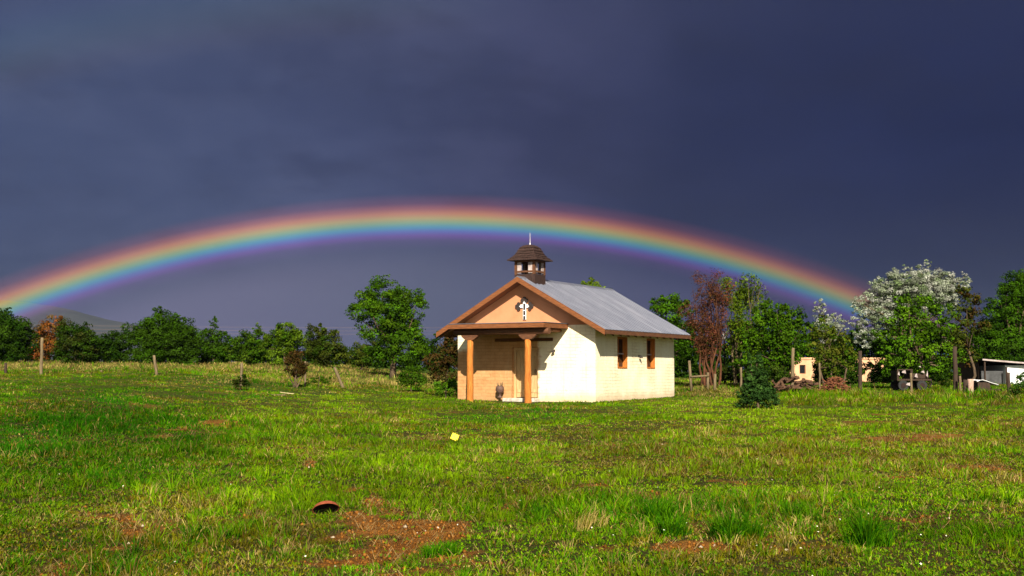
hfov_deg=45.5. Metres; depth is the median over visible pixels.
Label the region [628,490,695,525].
grass clump
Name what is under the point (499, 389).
planter
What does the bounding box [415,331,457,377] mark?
leafy tree
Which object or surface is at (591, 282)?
leafy tree
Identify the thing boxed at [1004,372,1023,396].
green shrub
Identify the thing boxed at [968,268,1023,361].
leafy tree
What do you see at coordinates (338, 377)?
fence post
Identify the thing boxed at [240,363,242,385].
fence post
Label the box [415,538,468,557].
grass clump
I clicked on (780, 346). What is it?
leafy tree
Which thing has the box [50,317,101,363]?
leafy tree
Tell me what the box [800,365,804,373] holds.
window
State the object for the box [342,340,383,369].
bush
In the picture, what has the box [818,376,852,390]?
brushwood pile
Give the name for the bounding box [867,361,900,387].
bush
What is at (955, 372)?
fence post
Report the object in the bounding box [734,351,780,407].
juniper bush
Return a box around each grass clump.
[150,443,170,450]
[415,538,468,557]
[574,500,616,530]
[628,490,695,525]
[646,508,704,536]
[690,497,781,541]
[778,499,819,519]
[814,496,918,547]
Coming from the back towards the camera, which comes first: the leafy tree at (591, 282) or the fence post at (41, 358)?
the leafy tree at (591, 282)
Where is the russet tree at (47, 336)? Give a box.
[24,315,62,361]
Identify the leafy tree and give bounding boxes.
[0,307,40,362]
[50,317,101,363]
[89,322,137,363]
[124,305,209,364]
[223,322,269,365]
[257,322,307,366]
[300,322,348,367]
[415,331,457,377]
[581,277,611,288]
[648,292,701,376]
[731,298,815,377]
[804,314,857,388]
[843,338,904,370]
[871,294,968,378]
[943,285,992,378]
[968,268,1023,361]
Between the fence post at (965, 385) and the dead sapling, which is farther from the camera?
the fence post at (965, 385)
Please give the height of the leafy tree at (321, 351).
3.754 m
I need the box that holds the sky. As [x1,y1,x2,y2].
[0,0,1023,371]
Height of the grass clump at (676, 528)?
0.298 m
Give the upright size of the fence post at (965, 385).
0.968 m
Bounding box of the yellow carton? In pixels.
[450,433,458,441]
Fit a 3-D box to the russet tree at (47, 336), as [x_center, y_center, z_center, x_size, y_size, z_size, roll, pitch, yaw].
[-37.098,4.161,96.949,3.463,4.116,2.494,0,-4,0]
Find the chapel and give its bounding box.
[436,239,690,402]
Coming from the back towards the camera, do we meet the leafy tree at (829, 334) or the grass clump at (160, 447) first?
the leafy tree at (829, 334)
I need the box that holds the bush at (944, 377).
[899,362,952,387]
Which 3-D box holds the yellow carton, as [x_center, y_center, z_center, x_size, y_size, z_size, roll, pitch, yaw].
[-1.162,3.027,24.745,0.192,0.195,0.131,0,-4,0]
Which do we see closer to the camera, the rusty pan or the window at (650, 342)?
the rusty pan
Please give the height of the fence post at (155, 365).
1.240 m
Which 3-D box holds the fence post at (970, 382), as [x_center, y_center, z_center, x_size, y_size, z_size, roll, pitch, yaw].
[20.956,4.665,55.822,0.311,1.008,0.331,-2,-4,23]
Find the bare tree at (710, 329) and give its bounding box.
[675,267,738,386]
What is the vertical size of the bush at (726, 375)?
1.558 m
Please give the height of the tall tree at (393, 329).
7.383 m
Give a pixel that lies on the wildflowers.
(663, 529)
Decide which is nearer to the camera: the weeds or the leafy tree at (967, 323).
the weeds
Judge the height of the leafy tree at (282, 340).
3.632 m
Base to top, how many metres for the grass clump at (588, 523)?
0.347 m
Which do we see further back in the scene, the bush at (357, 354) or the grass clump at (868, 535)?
the bush at (357, 354)
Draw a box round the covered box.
[973,379,1001,391]
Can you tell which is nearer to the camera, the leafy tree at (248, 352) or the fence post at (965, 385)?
the fence post at (965, 385)
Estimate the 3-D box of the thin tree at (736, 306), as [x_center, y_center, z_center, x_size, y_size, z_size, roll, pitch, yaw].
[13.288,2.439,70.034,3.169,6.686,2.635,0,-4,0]
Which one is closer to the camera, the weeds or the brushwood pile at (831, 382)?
the weeds
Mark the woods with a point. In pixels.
(386, 364)
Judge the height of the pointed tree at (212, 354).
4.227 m
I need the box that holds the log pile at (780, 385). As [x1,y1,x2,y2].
[771,374,818,391]
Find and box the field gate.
[688,360,715,390]
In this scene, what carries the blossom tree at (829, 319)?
on the ground at (423, 537)
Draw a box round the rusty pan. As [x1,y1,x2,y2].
[312,501,339,513]
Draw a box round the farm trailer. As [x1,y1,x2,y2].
[890,366,932,390]
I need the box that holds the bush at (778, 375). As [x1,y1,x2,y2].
[754,362,786,382]
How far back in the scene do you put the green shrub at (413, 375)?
59.72 m
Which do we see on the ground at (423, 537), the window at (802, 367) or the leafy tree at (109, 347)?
the leafy tree at (109, 347)
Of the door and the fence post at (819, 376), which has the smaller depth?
the door
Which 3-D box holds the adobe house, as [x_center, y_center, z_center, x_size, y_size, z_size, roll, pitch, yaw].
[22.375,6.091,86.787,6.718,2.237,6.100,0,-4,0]
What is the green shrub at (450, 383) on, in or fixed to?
on the ground at (423, 537)
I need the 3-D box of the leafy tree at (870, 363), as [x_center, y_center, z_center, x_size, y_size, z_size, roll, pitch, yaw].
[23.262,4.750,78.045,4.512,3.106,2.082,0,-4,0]
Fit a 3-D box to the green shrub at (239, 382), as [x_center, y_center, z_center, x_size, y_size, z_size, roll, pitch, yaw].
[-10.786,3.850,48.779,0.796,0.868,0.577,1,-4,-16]
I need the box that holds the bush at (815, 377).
[811,356,842,383]
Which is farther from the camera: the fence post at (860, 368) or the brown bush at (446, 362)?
the fence post at (860, 368)
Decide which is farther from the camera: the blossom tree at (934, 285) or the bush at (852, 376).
the blossom tree at (934, 285)
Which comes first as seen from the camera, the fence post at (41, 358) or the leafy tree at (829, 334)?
the fence post at (41, 358)
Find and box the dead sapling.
[282,350,308,387]
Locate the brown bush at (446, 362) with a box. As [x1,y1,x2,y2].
[421,337,457,393]
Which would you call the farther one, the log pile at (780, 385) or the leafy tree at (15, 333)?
the leafy tree at (15, 333)
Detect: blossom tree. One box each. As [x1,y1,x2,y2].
[811,298,854,351]
[850,259,972,348]
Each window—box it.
[617,337,627,368]
[647,339,654,368]
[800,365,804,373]
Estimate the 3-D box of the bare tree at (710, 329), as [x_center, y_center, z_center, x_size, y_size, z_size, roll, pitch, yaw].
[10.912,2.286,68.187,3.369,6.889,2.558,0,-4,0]
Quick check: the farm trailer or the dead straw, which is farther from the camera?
the farm trailer
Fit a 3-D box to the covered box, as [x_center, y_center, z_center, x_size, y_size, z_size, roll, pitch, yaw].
[22.059,4.572,56.821,1.160,0.667,0.925,0,-4,0]
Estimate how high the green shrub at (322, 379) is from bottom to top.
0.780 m
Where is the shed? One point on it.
(991, 371)
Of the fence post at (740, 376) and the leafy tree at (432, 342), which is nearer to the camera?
the fence post at (740, 376)
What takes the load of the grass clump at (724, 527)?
on the ground at (423, 537)
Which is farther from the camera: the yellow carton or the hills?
the hills
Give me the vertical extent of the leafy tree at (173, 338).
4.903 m
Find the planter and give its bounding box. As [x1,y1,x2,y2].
[496,382,503,397]
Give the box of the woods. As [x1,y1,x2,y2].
[7,320,1010,377]
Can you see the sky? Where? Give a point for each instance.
(243, 164)
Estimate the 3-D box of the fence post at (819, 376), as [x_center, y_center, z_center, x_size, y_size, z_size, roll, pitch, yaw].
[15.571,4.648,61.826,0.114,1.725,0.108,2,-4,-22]
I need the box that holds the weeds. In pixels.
[0,431,1023,575]
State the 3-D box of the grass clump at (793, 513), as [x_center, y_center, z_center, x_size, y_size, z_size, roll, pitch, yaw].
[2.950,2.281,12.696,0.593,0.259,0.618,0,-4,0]
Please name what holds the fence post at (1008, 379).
on the ground at (423, 537)
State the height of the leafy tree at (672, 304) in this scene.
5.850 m
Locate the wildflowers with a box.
[59,473,946,575]
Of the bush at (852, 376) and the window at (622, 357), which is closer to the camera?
the window at (622, 357)
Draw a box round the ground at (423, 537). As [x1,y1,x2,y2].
[0,362,1023,575]
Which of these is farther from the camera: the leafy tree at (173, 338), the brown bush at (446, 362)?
the leafy tree at (173, 338)
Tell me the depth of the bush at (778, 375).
66.45 m
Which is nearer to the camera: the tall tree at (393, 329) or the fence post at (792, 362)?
the fence post at (792, 362)
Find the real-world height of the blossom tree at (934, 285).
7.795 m
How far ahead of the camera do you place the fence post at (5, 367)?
57.83 m
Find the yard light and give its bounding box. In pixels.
[721,332,726,384]
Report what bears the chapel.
on the ground at (423, 537)
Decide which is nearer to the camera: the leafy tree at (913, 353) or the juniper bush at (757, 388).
the juniper bush at (757, 388)
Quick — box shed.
[958,359,1023,383]
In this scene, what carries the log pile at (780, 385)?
on the ground at (423, 537)
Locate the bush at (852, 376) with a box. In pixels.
[835,355,865,384]
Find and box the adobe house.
[771,357,883,381]
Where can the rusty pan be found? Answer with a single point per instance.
(322, 506)
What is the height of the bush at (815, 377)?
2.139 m
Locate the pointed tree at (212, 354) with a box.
[196,316,235,364]
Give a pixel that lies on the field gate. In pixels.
(696, 376)
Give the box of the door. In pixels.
[514,348,537,397]
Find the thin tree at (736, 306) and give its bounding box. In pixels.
[718,272,769,385]
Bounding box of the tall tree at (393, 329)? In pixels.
[344,274,430,377]
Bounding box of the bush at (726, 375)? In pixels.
[713,364,746,384]
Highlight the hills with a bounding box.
[0,300,742,371]
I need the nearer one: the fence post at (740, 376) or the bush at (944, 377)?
the fence post at (740, 376)
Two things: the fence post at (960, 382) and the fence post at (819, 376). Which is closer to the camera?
the fence post at (960, 382)
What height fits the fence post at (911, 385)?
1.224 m
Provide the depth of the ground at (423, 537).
15.72 m
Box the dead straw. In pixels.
[0,429,1023,575]
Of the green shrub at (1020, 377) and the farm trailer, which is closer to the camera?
the green shrub at (1020, 377)
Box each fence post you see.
[4,363,6,372]
[39,338,43,374]
[153,355,157,374]
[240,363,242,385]
[333,367,344,387]
[740,367,741,386]
[790,348,794,390]
[819,363,820,387]
[858,351,862,389]
[910,373,912,392]
[952,346,957,392]
[959,376,961,393]
[963,380,967,390]
[967,379,973,393]
[1006,372,1010,390]
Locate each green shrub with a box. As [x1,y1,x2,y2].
[232,374,251,389]
[306,375,331,386]
[396,365,429,390]
[431,378,457,397]
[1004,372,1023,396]
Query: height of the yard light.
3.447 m

